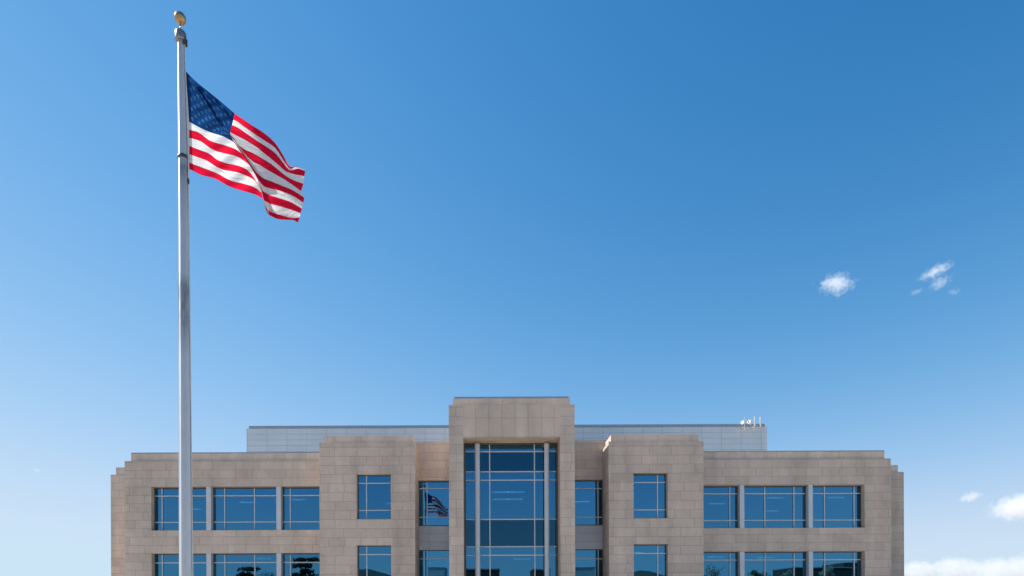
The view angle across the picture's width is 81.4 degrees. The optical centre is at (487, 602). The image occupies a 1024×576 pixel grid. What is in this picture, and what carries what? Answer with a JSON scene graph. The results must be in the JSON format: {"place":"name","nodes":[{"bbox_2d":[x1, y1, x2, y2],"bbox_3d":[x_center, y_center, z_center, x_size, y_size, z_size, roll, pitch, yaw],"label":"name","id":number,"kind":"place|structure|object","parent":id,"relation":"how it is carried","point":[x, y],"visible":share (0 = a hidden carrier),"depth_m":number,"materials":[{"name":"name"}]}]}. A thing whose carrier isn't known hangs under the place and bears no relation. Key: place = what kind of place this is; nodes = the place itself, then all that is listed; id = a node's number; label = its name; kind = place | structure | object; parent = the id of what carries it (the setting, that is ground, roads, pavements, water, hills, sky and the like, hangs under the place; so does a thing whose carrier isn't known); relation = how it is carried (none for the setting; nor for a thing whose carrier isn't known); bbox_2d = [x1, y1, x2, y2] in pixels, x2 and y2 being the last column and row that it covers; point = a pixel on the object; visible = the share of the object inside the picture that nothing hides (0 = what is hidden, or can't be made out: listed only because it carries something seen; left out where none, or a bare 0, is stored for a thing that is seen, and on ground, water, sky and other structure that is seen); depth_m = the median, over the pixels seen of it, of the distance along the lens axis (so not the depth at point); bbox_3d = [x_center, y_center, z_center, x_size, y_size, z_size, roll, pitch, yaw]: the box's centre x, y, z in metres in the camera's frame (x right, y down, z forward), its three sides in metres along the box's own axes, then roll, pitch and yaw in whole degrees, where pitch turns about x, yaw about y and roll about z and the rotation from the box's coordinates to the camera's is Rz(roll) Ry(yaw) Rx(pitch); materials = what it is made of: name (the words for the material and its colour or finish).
{"place":"outdoors","nodes":[
{"label":"outdoors","id":0,"kind":"place"},
{"bbox_2d":[0,0,1023,575],"label":"sky","id":1,"kind":"structure","parent":0,"point":[805,218],"materials":[{"name":"blue"}]},
{"label":"plaza","id":2,"kind":"structure","parent":0,"visible":0},
{"bbox_2d":[174,11,192,575],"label":"flagpole","id":3,"kind":"object","parent":2,"relation":"on","point":[185,471],"visible":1,"depth_m":13.61,"materials":[{"name":"metal"}]},
{"bbox_2d":[185,72,304,221],"bbox_3d":[-5.698,-10.743,14.232,2.666,3.030,0.776,0,0,-7],"label":"flag","id":4,"kind":"object","parent":3,"relation":"attached to","point":[228,146],"visible":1,"depth_m":14.21,"materials":[{"name":"fabric"}]},
{"label":"ground","id":5,"kind":"structure","parent":0,"visible":0},
{"bbox_2d":[111,396,903,575],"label":"office building","id":6,"kind":"structure","parent":5,"relation":"on","point":[516,486],"depth_m":39.60,"materials":[{"name":"stone"}]},
{"bbox_2d":[154,488,205,530],"bbox_3d":[-20.561,-6.271,39.998,3.635,2.898,0.105,0,0,0],"label":"window","id":7,"kind":"structure","parent":6,"relation":"in","point":[166,500],"depth_m":40.01,"materials":[{"name":"blue glass"}]},
{"bbox_2d":[155,554,205,575],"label":"window","id":8,"kind":"structure","parent":6,"relation":"in","point":[165,564],"depth_m":40.01,"materials":[{"name":"blue glass"}]},
{"bbox_2d":[213,488,275,529],"bbox_3d":[-16.255,-6.288,39.998,4.356,2.898,0.105,0,0,0],"label":"window","id":9,"kind":"structure","parent":6,"relation":"in","point":[233,508],"depth_m":40.01,"materials":[{"name":"blue glass"}]},
{"bbox_2d":[213,554,276,575],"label":"window","id":10,"kind":"structure","parent":6,"relation":"in","point":[223,564],"depth_m":40.01,"materials":[{"name":"blue glass"}]},
{"bbox_2d":[282,487,319,529],"bbox_3d":[-12.318,-6.304,39.998,2.913,2.898,0.105,0,0,0],"label":"window","id":11,"kind":"structure","parent":6,"relation":"in","point":[301,505],"depth_m":40.01,"materials":[{"name":"blue glass"}]},
{"bbox_2d":[283,553,319,575],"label":"window","id":12,"kind":"structure","parent":6,"relation":"in","point":[302,564],"depth_m":40.01,"materials":[{"name":"blue glass"}]},
{"bbox_2d":[358,475,390,518],"bbox_3d":[-7.199,-6.719,37.938,2.159,2.842,0.105,0,0,0],"label":"window","id":13,"kind":"structure","parent":6,"relation":"in","point":[374,491],"depth_m":37.96,"materials":[{"name":"blue glass"}]},
{"bbox_2d":[358,546,390,575],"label":"window","id":14,"kind":"structure","parent":6,"relation":"in","point":[372,560],"depth_m":37.96,"materials":[{"name":"blue glass"}]},
{"bbox_2d":[419,481,448,525],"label":"window","id":15,"kind":"structure","parent":6,"relation":"in","point":[433,495],"depth_m":39.95,"materials":[{"name":"blue glass"}]},
{"bbox_2d":[419,550,448,575],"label":"window","id":16,"kind":"structure","parent":6,"relation":"in","point":[431,562],"depth_m":39.95,"materials":[{"name":"blue glass"}]},
{"bbox_2d":[575,480,602,524],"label":"window","id":17,"kind":"structure","parent":6,"relation":"in","point":[588,493],"depth_m":39.95,"materials":[{"name":"blue glass"}]},
{"bbox_2d":[575,549,602,575],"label":"window","id":18,"kind":"structure","parent":6,"relation":"in","point":[588,562],"depth_m":39.95,"materials":[{"name":"blue glass"}]},
{"bbox_2d":[634,474,665,517],"bbox_3d":[10.297,-6.776,37.938,2.155,2.842,0.105,0,0,0],"label":"window","id":19,"kind":"structure","parent":6,"relation":"in","point":[649,489],"depth_m":37.96,"materials":[{"name":"blue glass"}]},
{"bbox_2d":[634,545,666,575],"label":"window","id":20,"kind":"structure","parent":6,"relation":"in","point":[649,560],"depth_m":37.96,"materials":[{"name":"blue glass"}]},
{"bbox_2d":[703,486,737,527],"bbox_3d":[15.401,-6.401,39.998,2.768,2.857,0.105,0,0,0],"label":"window","id":21,"kind":"structure","parent":6,"relation":"in","point":[720,502],"depth_m":40.01,"materials":[{"name":"blue glass"}]},
{"bbox_2d":[704,552,737,575],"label":"window","id":22,"kind":"structure","parent":6,"relation":"in","point":[715,563],"depth_m":40.01,"materials":[{"name":"blue glass"}]},
{"bbox_2d":[740,417,745,430],"bbox_3d":[20.042,-14.047,46.690,0.342,1.130,0.756,0,0,30],"label":"antenna","id":23,"kind":"object","parent":6,"relation":"attached to","point":[743,422],"visible":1,"depth_m":46.67,"materials":[{"name":"white plastic"}]},
{"bbox_2d":[751,416,755,430],"bbox_3d":[20.917,-14.070,46.779,0.240,1.125,0.438,0,0,0],"label":"antenna","id":24,"kind":"object","parent":6,"relation":"attached to","point":[754,427],"visible":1,"depth_m":46.59,"materials":[{"name":"white plastic"}]},
{"bbox_2d":[744,486,805,527],"bbox_3d":[19.229,-6.417,39.998,4.275,2.857,0.105,0,0,0],"label":"window","id":25,"kind":"structure","parent":6,"relation":"in","point":[764,506],"depth_m":40.01,"materials":[{"name":"blue glass"}]},
{"bbox_2d":[745,552,805,575],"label":"window","id":26,"kind":"structure","parent":6,"relation":"in","point":[756,563],"depth_m":40.01,"materials":[{"name":"blue glass"}]},
{"bbox_2d":[813,486,860,527],"bbox_3d":[23.365,-6.433,39.998,3.425,2.857,0.105,0,0,0],"label":"window","id":27,"kind":"structure","parent":6,"relation":"in","point":[833,506],"depth_m":40.01,"materials":[{"name":"blue glass"}]},
{"bbox_2d":[813,552,860,575],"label":"window","id":28,"kind":"structure","parent":6,"relation":"in","point":[824,563],"depth_m":40.01,"materials":[{"name":"blue glass"}]}
]}

